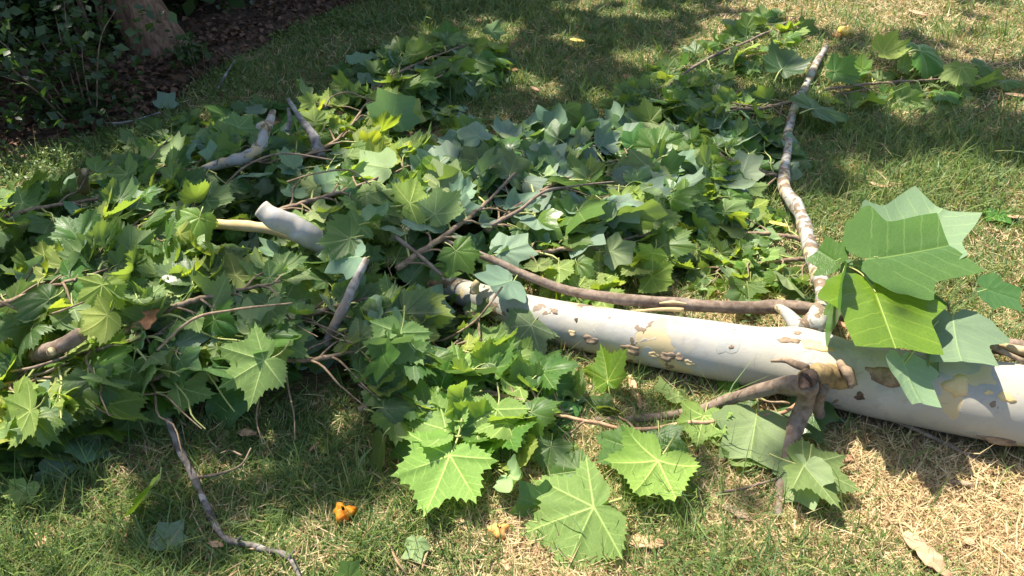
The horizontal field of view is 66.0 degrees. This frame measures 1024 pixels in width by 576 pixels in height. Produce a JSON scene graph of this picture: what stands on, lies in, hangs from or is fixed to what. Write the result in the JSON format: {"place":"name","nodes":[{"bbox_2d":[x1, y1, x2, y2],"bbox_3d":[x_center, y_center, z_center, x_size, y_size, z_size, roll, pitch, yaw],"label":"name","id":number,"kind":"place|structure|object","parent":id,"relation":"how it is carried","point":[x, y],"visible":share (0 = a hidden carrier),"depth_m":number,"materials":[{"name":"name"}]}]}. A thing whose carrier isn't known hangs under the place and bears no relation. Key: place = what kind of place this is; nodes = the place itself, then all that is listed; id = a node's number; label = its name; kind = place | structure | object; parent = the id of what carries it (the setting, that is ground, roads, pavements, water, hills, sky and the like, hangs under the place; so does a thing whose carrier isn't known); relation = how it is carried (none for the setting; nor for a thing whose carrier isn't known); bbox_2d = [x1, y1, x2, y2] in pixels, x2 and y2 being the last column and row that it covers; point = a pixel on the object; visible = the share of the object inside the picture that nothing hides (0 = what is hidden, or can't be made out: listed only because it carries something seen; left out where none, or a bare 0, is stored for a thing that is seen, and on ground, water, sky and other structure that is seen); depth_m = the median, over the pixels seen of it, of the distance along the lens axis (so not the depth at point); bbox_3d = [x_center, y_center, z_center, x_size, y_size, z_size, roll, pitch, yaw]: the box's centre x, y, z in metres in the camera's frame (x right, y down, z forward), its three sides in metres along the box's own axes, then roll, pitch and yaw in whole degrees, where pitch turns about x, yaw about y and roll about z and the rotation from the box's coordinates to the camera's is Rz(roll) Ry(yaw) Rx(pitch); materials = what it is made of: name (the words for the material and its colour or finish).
{"place":"outdoors","nodes":[
{"label":"outdoors","id":0,"kind":"place"},
{"bbox_2d":[0,0,368,160],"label":"woodland bed","id":1,"kind":"object","parent":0,"point":[214,57],"visible":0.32,"depth_m":4.37,"materials":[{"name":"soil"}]},
{"bbox_2d":[0,0,108,59],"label":"shrub","id":2,"kind":"object","parent":1,"relation":"on","point":[12,23],"visible":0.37,"depth_m":4.49,"materials":[{"name":"green plant"}]},
{"bbox_2d":[0,0,177,134],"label":"shrub","id":3,"kind":"object","parent":1,"relation":"on","point":[34,70],"visible":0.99,"depth_m":3.72,"materials":[{"name":"green plant"}]},
{"bbox_2d":[0,0,220,58],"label":"shrub","id":4,"kind":"object","parent":1,"relation":"on","point":[99,8],"visible":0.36,"depth_m":4.49,"materials":[{"name":"green plant"}]},
{"bbox_2d":[0,0,247,42],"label":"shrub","id":5,"kind":"object","parent":1,"relation":"on","point":[188,7],"visible":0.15,"depth_m":4.89,"materials":[{"name":"green plant"}]},
{"bbox_2d":[105,0,185,59],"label":"old tree","id":6,"kind":"object","parent":1,"relation":"on","point":[153,40],"visible":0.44,"depth_m":4.36,"materials":[{"name":"brown plant"}]},
{"bbox_2d":[155,21,213,72],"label":"shrub","id":7,"kind":"object","parent":1,"relation":"on","point":[190,48],"visible":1,"depth_m":4.21,"materials":[{"name":"green plant"}]},
{"bbox_2d":[0,0,1023,575],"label":"lawn","id":8,"kind":"structure","parent":0,"point":[308,380],"depth_m":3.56,"materials":[{"name":"plant"}]},
{"bbox_2d":[2,474,39,505],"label":"fallen leaf","id":9,"kind":"object","parent":8,"relation":"on","point":[21,484],"visible":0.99,"depth_m":1.97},
{"bbox_2d":[119,467,161,519],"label":"fallen leaf","id":10,"kind":"object","parent":8,"relation":"on","point":[138,498],"visible":1,"depth_m":1.92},
{"bbox_2d":[152,91,178,109],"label":"fallen leaf","id":11,"kind":"object","parent":8,"relation":"on","point":[162,97],"visible":0.94,"depth_m":3.96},
{"bbox_2d":[148,519,188,550],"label":"fallen leaf","id":12,"kind":"object","parent":8,"relation":"on","point":[161,526],"visible":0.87,"depth_m":1.91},
{"bbox_2d":[165,417,301,575],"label":"bare twig","id":13,"kind":"object","parent":8,"relation":"on","point":[195,482],"visible":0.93,"depth_m":1.98,"materials":[{"name":"wood"}]},
{"bbox_2d":[0,0,567,188],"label":"clover","id":14,"kind":"object","parent":8,"relation":"on","point":[72,149],"visible":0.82,"depth_m":4.09,"materials":[{"name":"green plant"}]},
{"bbox_2d":[333,502,357,522],"bbox_3d":[-0.417,0.556,1.968,0.062,0.047,0.054,-20,40,-25],"label":"orange bud","id":15,"kind":"object","parent":8,"relation":"on","point":[339,513],"visible":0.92,"depth_m":1.95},
{"bbox_2d":[335,559,363,575],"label":"fallen leaf","id":16,"kind":"object","parent":8,"relation":"on","point":[350,568],"visible":1,"depth_m":1.81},
{"bbox_2d":[367,427,389,473],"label":"fallen leaf","id":17,"kind":"object","parent":8,"relation":"on","point":[378,446],"visible":1,"depth_m":2.07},
{"bbox_2d":[0,36,814,509],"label":"heaped leaves","id":18,"kind":"object","parent":8,"relation":"on","point":[262,188],"visible":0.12,"depth_m":2.97,"materials":[{"name":"green plant"}]},
{"bbox_2d":[0,298,154,454],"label":"leafy branch","id":19,"kind":"object","parent":18,"relation":"on","point":[128,405],"visible":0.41,"depth_m":2.10,"materials":[{"name":"green plant"}]},
{"bbox_2d":[0,379,45,449],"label":"fallen leaf","id":20,"kind":"object","parent":19,"relation":"on","point":[26,417],"visible":0.99,"depth_m":1.94,"materials":[{"name":"plant"}]},
{"bbox_2d":[10,355,67,372],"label":"bare stick","id":21,"kind":"object","parent":19,"relation":"on","point":[36,366],"visible":1,"depth_m":2.09,"materials":[{"name":"wood"}]},
{"bbox_2d":[28,328,86,362],"bbox_3d":[-1.230,0.168,2.121,0.170,0.111,0.089,0,36,0],"label":"cut stub","id":22,"kind":"object","parent":19,"relation":"on","point":[73,339],"visible":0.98,"depth_m":2.10,"materials":[{"name":"brown plant"}]},
{"bbox_2d":[0,207,166,388],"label":"leafy branch","id":23,"kind":"object","parent":18,"relation":"on","point":[32,297],"visible":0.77,"depth_m":2.36,"materials":[{"name":"green plant"}]},
{"bbox_2d":[75,272,127,309],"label":"fallen leaf","id":24,"kind":"object","parent":23,"relation":"on","point":[93,286],"visible":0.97,"depth_m":2.19,"materials":[{"name":"plant"}]},
{"bbox_2d":[76,167,90,194],"bbox_3d":[-1.665,-0.418,3.068,0.047,0.170,0.169,-27,44,-32],"label":"splintered stake","id":25,"kind":"object","parent":18,"relation":"on","point":[83,173],"visible":0.98,"depth_m":3.07,"materials":[{"name":"grey wood"}]},
{"bbox_2d":[0,140,179,252],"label":"leafy branch","id":26,"kind":"object","parent":18,"relation":"on","point":[33,200],"visible":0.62,"depth_m":2.92,"materials":[{"name":"green plant"}]},
{"bbox_2d":[0,245,232,448],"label":"leafy branch","id":27,"kind":"object","parent":18,"relation":"on","point":[105,392],"visible":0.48,"depth_m":2.14,"materials":[{"name":"green plant"}]},
{"bbox_2d":[77,294,121,346],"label":"fallen leaf","id":28,"kind":"object","parent":27,"relation":"on","point":[102,322],"visible":1,"depth_m":2.11,"materials":[{"name":"plant"}]},
{"bbox_2d":[139,309,158,329],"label":"dry leaf","id":29,"kind":"object","parent":27,"relation":"on","point":[148,321],"visible":1,"depth_m":2.17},
{"bbox_2d":[62,159,242,300],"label":"leafy branch","id":30,"kind":"object","parent":18,"relation":"on","point":[128,195],"visible":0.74,"depth_m":2.66,"materials":[{"name":"green plant"}]},
{"bbox_2d":[225,153,332,184],"bbox_3d":[-0.862,-0.451,2.885,0.405,0.076,0.054,-15,39,-20],"label":"bare stick","id":31,"kind":"object","parent":30,"relation":"on","point":[245,166],"visible":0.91,"depth_m":2.87,"materials":[{"name":"wood"}]},
{"bbox_2d":[90,110,310,220],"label":"leafy branch","id":32,"kind":"object","parent":18,"relation":"on","point":[231,134],"visible":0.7,"depth_m":3.11,"materials":[{"name":"green plant"}]},
{"bbox_2d":[198,139,217,163],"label":"fallen leaf","id":33,"kind":"object","parent":32,"relation":"on","point":[206,153],"visible":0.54,"depth_m":3.08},
{"bbox_2d":[201,109,275,171],"bbox_3d":[-1.021,-0.545,3.030,0.333,0.174,0.159,-25,43,-30],"label":"crooked limb","id":34,"kind":"object","parent":32,"relation":"on","point":[259,146],"visible":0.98,"depth_m":3.00,"materials":[{"name":"grey plant"}]},
{"bbox_2d":[131,259,318,455],"bbox_3d":[-0.832,0.148,2.240,0.527,0.295,0.670,0,36,0],"label":"leafy branch","id":35,"kind":"object","parent":18,"relation":"on","point":[196,390],"visible":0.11,"depth_m":2.25,"materials":[{"name":"green plant"}]},
{"bbox_2d":[121,225,329,389],"bbox_3d":[-0.846,0.025,2.371,0.690,0.273,0.760,0,36,0],"label":"leafy branch","id":36,"kind":"object","parent":18,"relation":"on","point":[219,330],"visible":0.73,"depth_m":2.25,"materials":[{"name":"green plant"}]},
{"bbox_2d":[173,206,219,245],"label":"fallen leaf","id":37,"kind":"object","parent":36,"relation":"on","point":[206,223],"visible":0.94,"depth_m":2.52,"materials":[{"name":"plant"}]},
{"bbox_2d":[156,302,291,350],"bbox_3d":[-0.782,0.089,2.144,0.367,0.075,0.023,-15,39,-20],"label":"bare stick","id":38,"kind":"object","parent":36,"relation":"on","point":[197,317],"visible":1,"depth_m":2.11,"materials":[{"name":"wood"}]},
{"bbox_2d":[217,322,290,409],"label":"fallen leaf","id":39,"kind":"object","parent":36,"relation":"on","point":[255,376],"visible":1,"depth_m":2.10,"materials":[{"name":"plant"}]},
{"bbox_2d":[322,257,369,345],"bbox_3d":[-0.487,0.043,2.349,0.041,0.189,0.240,19,40,24],"label":"grey limb","id":40,"kind":"object","parent":18,"relation":"on","point":[341,311],"visible":0.93,"depth_m":2.32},
{"bbox_2d":[282,69,425,173],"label":"leafy branch","id":41,"kind":"object","parent":18,"relation":"on","point":[338,129],"visible":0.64,"depth_m":3.38,"materials":[{"name":"green plant"}]},
{"bbox_2d":[285,98,326,160],"bbox_3d":[-0.838,-0.640,3.177,0.072,0.193,0.280,-28,45,-33],"label":"forked limb","id":42,"kind":"object","parent":41,"relation":"on","point":[313,135],"visible":0.98,"depth_m":3.18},
{"bbox_2d":[366,87,420,134],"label":"fallen leaf","id":43,"kind":"object","parent":41,"relation":"on","point":[393,104],"visible":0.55,"depth_m":3.38,"materials":[{"name":"plant"}]},
{"bbox_2d":[298,230,454,391],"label":"leafy branch","id":44,"kind":"object","parent":18,"relation":"on","point":[416,301],"visible":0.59,"depth_m":2.40,"materials":[{"name":"green plant"}]},
{"bbox_2d":[215,201,325,252],"bbox_3d":[-0.741,-0.173,2.542,0.506,0.256,0.124,4,36,6],"label":"white log","id":45,"kind":"object","parent":44,"relation":"on","point":[284,224],"visible":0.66,"depth_m":2.49,"materials":[{"name":"wood"}]},
{"bbox_2d":[324,237,370,279],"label":"fallen leaf","id":46,"kind":"object","parent":44,"relation":"on","point":[347,265],"visible":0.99,"depth_m":2.39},
{"bbox_2d":[315,217,363,260],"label":"fallen leaf","id":47,"kind":"object","parent":46,"relation":"on","point":[339,239],"visible":1,"depth_m":2.42,"materials":[{"name":"plant"}]},
{"bbox_2d":[364,305,432,374],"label":"fallen leaf","id":48,"kind":"object","parent":44,"relation":"on","point":[407,350],"visible":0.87,"depth_m":2.23,"materials":[{"name":"plant"}]},
{"bbox_2d":[434,286,502,341],"bbox_3d":[-0.128,0.096,2.398,0.248,0.141,0.063,-16,39,-20],"label":"bare stick","id":49,"kind":"object","parent":44,"relation":"on","point":[480,315],"visible":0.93,"depth_m":2.41,"materials":[{"name":"wood"}]},
{"bbox_2d":[256,278,496,446],"bbox_3d":[-0.384,0.190,2.282,0.706,0.208,0.635,0,36,0],"label":"leafy branch","id":50,"kind":"object","parent":18,"relation":"on","point":[393,410],"visible":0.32,"depth_m":2.20,"materials":[{"name":"green plant"}]},
{"bbox_2d":[277,123,483,247],"bbox_3d":[-0.516,-0.343,2.861,0.792,0.228,0.753,-26,43,-31],"label":"leafy branch","id":51,"kind":"object","parent":18,"relation":"on","point":[373,202],"visible":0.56,"depth_m":2.83,"materials":[{"name":"green plant"}]},
{"bbox_2d":[287,169,370,185],"bbox_3d":[-0.640,-0.382,2.759,0.286,0.068,0.037,-7,37,-9],"label":"bare stick","id":52,"kind":"object","parent":51,"relation":"on","point":[330,171],"visible":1,"depth_m":2.74,"materials":[{"name":"wood"}]},
{"bbox_2d":[330,209,373,239],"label":"fallen leaf","id":53,"kind":"object","parent":51,"relation":"on","point":[366,231],"visible":0.59,"depth_m":2.50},
{"bbox_2d":[353,147,396,182],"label":"fallen leaf","id":54,"kind":"object","parent":51,"relation":"on","point":[382,164],"visible":0.98,"depth_m":2.93,"materials":[{"name":"plant"}]},
{"bbox_2d":[389,176,431,224],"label":"fallen leaf","id":55,"kind":"object","parent":51,"relation":"on","point":[409,193],"visible":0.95,"depth_m":2.74,"materials":[{"name":"plant"}]},
{"bbox_2d":[364,19,511,106],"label":"leafy branch","id":56,"kind":"object","parent":18,"relation":"on","point":[404,56],"visible":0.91,"depth_m":4.08,"materials":[{"name":"green plant"}]},
{"bbox_2d":[386,140,592,282],"bbox_3d":[-0.079,-0.293,2.838,0.800,0.268,0.871,0,36,0],"label":"leafy branch","id":57,"kind":"object","parent":18,"relation":"on","point":[444,203],"visible":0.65,"depth_m":2.75,"materials":[{"name":"green plant"}]},
{"bbox_2d":[394,235,442,276],"bbox_3d":[-0.300,-0.099,2.504,0.187,0.092,0.023,21,41,26],"label":"bare stick","id":58,"kind":"object","parent":57,"relation":"on","point":[417,253],"visible":1,"depth_m":2.49,"materials":[{"name":"wood"}]},
{"bbox_2d":[415,155,446,178],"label":"fallen leaf","id":59,"kind":"object","parent":57,"relation":"on","point":[427,159],"visible":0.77,"depth_m":2.91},
{"bbox_2d":[435,236,483,278],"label":"fallen leaf","id":60,"kind":"object","parent":57,"relation":"on","point":[462,254],"visible":1,"depth_m":2.53,"materials":[{"name":"plant"}]},
{"bbox_2d":[433,100,643,202],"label":"leafy branch","id":61,"kind":"object","parent":18,"relation":"on","point":[529,129],"visible":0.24,"depth_m":3.33,"materials":[{"name":"green plant"}]},
{"bbox_2d":[478,150,535,211],"bbox_3d":[0.017,-0.443,2.995,0.039,0.055,0.646,13,38,18],"label":"bare stick","id":62,"kind":"object","parent":61,"relation":"on","point":[496,192],"visible":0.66,"depth_m":2.83,"materials":[{"name":"wood"}]},
{"bbox_2d":[551,100,581,126],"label":"fallen leaf","id":63,"kind":"object","parent":61,"relation":"on","point":[572,111],"visible":0.66,"depth_m":3.48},
{"bbox_2d":[626,96,777,200],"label":"leafy branch","id":64,"kind":"object","parent":18,"relation":"on","point":[712,137],"visible":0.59,"depth_m":3.49,"materials":[{"name":"green plant"}]},
{"bbox_2d":[726,149,764,180],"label":"fallen leaf","id":65,"kind":"object","parent":64,"relation":"on","point":[749,165],"visible":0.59,"depth_m":3.25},
{"bbox_2d":[712,170,747,203],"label":"fallen leaf","id":66,"kind":"object","parent":18,"relation":"on","point":[728,177],"visible":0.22,"depth_m":3.17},
{"bbox_2d":[401,531,429,562],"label":"fallen leaf","id":67,"kind":"object","parent":8,"relation":"on","point":[413,544],"visible":1,"depth_m":1.87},
{"bbox_2d":[357,272,529,460],"bbox_3d":[-0.278,0.251,2.282,0.708,0.319,0.599,19,40,24],"label":"leafy branch","id":68,"kind":"object","parent":8,"relation":"on","point":[494,332],"visible":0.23,"depth_m":2.26,"materials":[{"name":"green plant"}]},
{"bbox_2d":[346,296,403,328],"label":"fallen leaf","id":69,"kind":"object","parent":68,"relation":"on","point":[367,305],"visible":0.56,"depth_m":2.34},
{"bbox_2d":[400,333,583,470],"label":"leafy branch","id":70,"kind":"object","parent":8,"relation":"on","point":[503,435],"visible":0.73,"depth_m":2.19,"materials":[{"name":"green plant"}]},
{"bbox_2d":[502,307,558,354],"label":"fallen leaf","id":71,"kind":"object","parent":70,"relation":"on","point":[528,325],"visible":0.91,"depth_m":2.44,"materials":[{"name":"plant"}]},
{"bbox_2d":[481,19,505,40],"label":"fallen leaf","id":72,"kind":"object","parent":8,"relation":"on","point":[495,31],"visible":1,"depth_m":4.74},
{"bbox_2d":[488,523,509,539],"bbox_3d":[-0.029,0.589,1.911,0.055,0.038,0.040,-8,37,-11],"label":"orange bud","id":73,"kind":"object","parent":8,"relation":"on","point":[505,527],"visible":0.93,"depth_m":1.91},
{"bbox_2d":[18,19,1023,575],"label":"fallen leaves","id":74,"kind":"object","parent":8,"relation":"on","point":[626,367],"visible":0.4,"depth_m":2.07,"materials":[{"name":"plant"}]},
{"bbox_2d":[456,101,705,259],"bbox_3d":[0.268,-0.496,3.092,1.163,0.347,0.897,-30,46,-35],"label":"leafy branch","id":75,"kind":"object","parent":8,"relation":"on","point":[558,127],"visible":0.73,"depth_m":2.97,"materials":[{"name":"green plant"}]},
{"bbox_2d":[391,344,794,573],"bbox_3d":[0.243,0.425,2.110,1.115,0.226,0.649,-16,39,-21],"label":"leafy branch","id":76,"kind":"object","parent":8,"relation":"on","point":[435,469],"visible":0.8,"depth_m":2.02,"materials":[{"name":"green plant"}]},
{"bbox_2d":[523,184,718,308],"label":"leafy branch","id":77,"kind":"object","parent":8,"relation":"on","point":[599,271],"visible":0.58,"depth_m":2.67,"materials":[{"name":"green plant"}]},
{"bbox_2d":[491,181,615,226],"bbox_3d":[0.157,-0.331,2.832,0.571,0.067,0.032,-24,42,-30],"label":"bare stick","id":78,"kind":"object","parent":77,"relation":"on","point":[518,210],"visible":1,"depth_m":2.77,"materials":[{"name":"wood"}]},
{"bbox_2d":[633,240,667,266],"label":"fallen leaf","id":79,"kind":"object","parent":77,"relation":"on","point":[648,251],"visible":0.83,"depth_m":2.67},
{"bbox_2d":[623,533,663,548],"bbox_3d":[0.311,0.605,1.877,0.100,0.006,0.047,4,30,5],"label":"bark strip","id":80,"kind":"object","parent":8,"relation":"on","point":[640,545],"visible":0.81,"depth_m":1.88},
{"bbox_2d":[558,125,772,243],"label":"leafy branch","id":81,"kind":"object","parent":8,"relation":"on","point":[656,212],"visible":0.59,"depth_m":3.01,"materials":[{"name":"green plant"}]},
{"bbox_2d":[607,147,672,179],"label":"fallen leaf","id":82,"kind":"object","parent":81,"relation":"on","point":[636,160],"visible":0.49,"depth_m":3.09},
{"bbox_2d":[672,177,713,214],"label":"fallen leaf","id":83,"kind":"object","parent":81,"relation":"on","point":[683,183],"visible":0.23,"depth_m":2.96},
{"bbox_2d":[595,1,818,123],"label":"leafy branch","id":84,"kind":"object","parent":8,"relation":"on","point":[762,14],"visible":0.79,"depth_m":4.35,"materials":[{"name":"green plant"}]},
{"bbox_2d":[392,45,1023,518],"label":"fallen sycamore","id":85,"kind":"object","parent":8,"relation":"on","point":[804,363],"visible":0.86,"depth_m":2.21,"materials":[{"name":"wood"}]},
{"bbox_2d":[473,264,526,302],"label":"fallen leaf","id":86,"kind":"object","parent":85,"relation":"on","point":[495,278],"visible":1,"depth_m":2.49,"materials":[{"name":"plant"}]},
{"bbox_2d":[441,239,1023,357],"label":"brown branch","id":87,"kind":"object","parent":85,"relation":"on","point":[797,307],"visible":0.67,"depth_m":2.47,"materials":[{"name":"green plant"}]},
{"bbox_2d":[805,186,1023,407],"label":"tulip tree sprig","id":88,"kind":"object","parent":85,"relation":"on","point":[908,243],"visible":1,"depth_m":2.13,"materials":[{"name":"green plant"}]},
{"bbox_2d":[656,74,791,136],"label":"leafy branch","id":89,"kind":"object","parent":8,"relation":"on","point":[726,96],"visible":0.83,"depth_m":3.83,"materials":[{"name":"green plant"}]},
{"bbox_2d":[641,218,812,315],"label":"leafy branch","id":90,"kind":"object","parent":8,"relation":"on","point":[753,286],"visible":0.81,"depth_m":2.73,"materials":[{"name":"green plant"}]},
{"bbox_2d":[720,502,751,519],"bbox_3d":[0.556,0.554,1.952,0.080,0.006,0.030,22,35,32],"label":"bark strip","id":91,"kind":"object","parent":8,"relation":"on","point":[744,516],"visible":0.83,"depth_m":1.95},
{"bbox_2d":[674,197,800,271],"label":"leafy branch","id":92,"kind":"object","parent":8,"relation":"on","point":[733,228],"visible":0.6,"depth_m":2.88,"materials":[{"name":"green plant"}]},
{"bbox_2d":[716,477,777,493],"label":"bare stick","id":93,"kind":"object","parent":8,"relation":"on","point":[750,486],"visible":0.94,"depth_m":2.01,"materials":[{"name":"wood"}]},
{"bbox_2d":[762,38,813,83],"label":"fallen leaf","id":94,"kind":"object","parent":8,"relation":"on","point":[776,58],"visible":1,"depth_m":4.20,"materials":[{"name":"plant"}]},
{"bbox_2d":[768,396,863,510],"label":"leafy twig","id":95,"kind":"object","parent":8,"relation":"on","point":[806,470],"visible":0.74,"depth_m":1.98,"materials":[{"name":"green plant"}]},
{"bbox_2d":[788,90,850,124],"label":"fallen leaf","id":96,"kind":"object","parent":8,"relation":"on","point":[801,99],"visible":0.98,"depth_m":3.76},
{"bbox_2d":[807,91,844,103],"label":"fallen leaf","id":97,"kind":"object","parent":8,"relation":"on","point":[833,101],"visible":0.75,"depth_m":3.99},
{"bbox_2d":[896,42,944,88],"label":"fallen leaf","id":98,"kind":"object","parent":8,"relation":"on","point":[927,62],"visible":0.9,"depth_m":4.20,"materials":[{"name":"plant"}]},
{"bbox_2d":[825,48,1023,122],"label":"leafy branch","id":99,"kind":"object","parent":8,"relation":"on","point":[915,93],"visible":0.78,"depth_m":4.07,"materials":[{"name":"green plant"}]},
{"bbox_2d":[822,53,861,84],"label":"fallen leaf","id":100,"kind":"object","parent":99,"relation":"on","point":[843,69],"visible":1,"depth_m":4.12,"materials":[{"name":"plant"}]},
{"bbox_2d":[871,29,912,58],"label":"fallen leaf","id":101,"kind":"object","parent":99,"relation":"on","point":[889,45],"visible":1,"depth_m":4.24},
{"bbox_2d":[936,57,978,87],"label":"fallen leaf","id":102,"kind":"object","parent":99,"relation":"on","point":[966,72],"visible":1,"depth_m":4.08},
{"bbox_2d":[902,531,952,575],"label":"bark strip","id":103,"kind":"object","parent":8,"relation":"on","point":[925,556],"visible":0.98,"depth_m":1.83,"materials":[{"name":"wood"}]},
{"bbox_2d":[894,422,974,458],"bbox_3d":[1.135,0.405,2.130,0.215,0.021,0.014,25,43,30],"label":"bare stick","id":104,"kind":"object","parent":8,"relation":"on","point":[928,435],"visible":0.84,"depth_m":2.12,"materials":[{"name":"wood"}]},
{"bbox_2d":[970,58,995,84],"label":"fallen leaf","id":105,"kind":"object","parent":8,"relation":"on","point":[982,67],"visible":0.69,"depth_m":4.24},
{"bbox_2d":[979,208,1013,223],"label":"fallen leaf","id":106,"kind":"object","parent":8,"relation":"on","point":[997,216],"visible":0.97,"depth_m":3.11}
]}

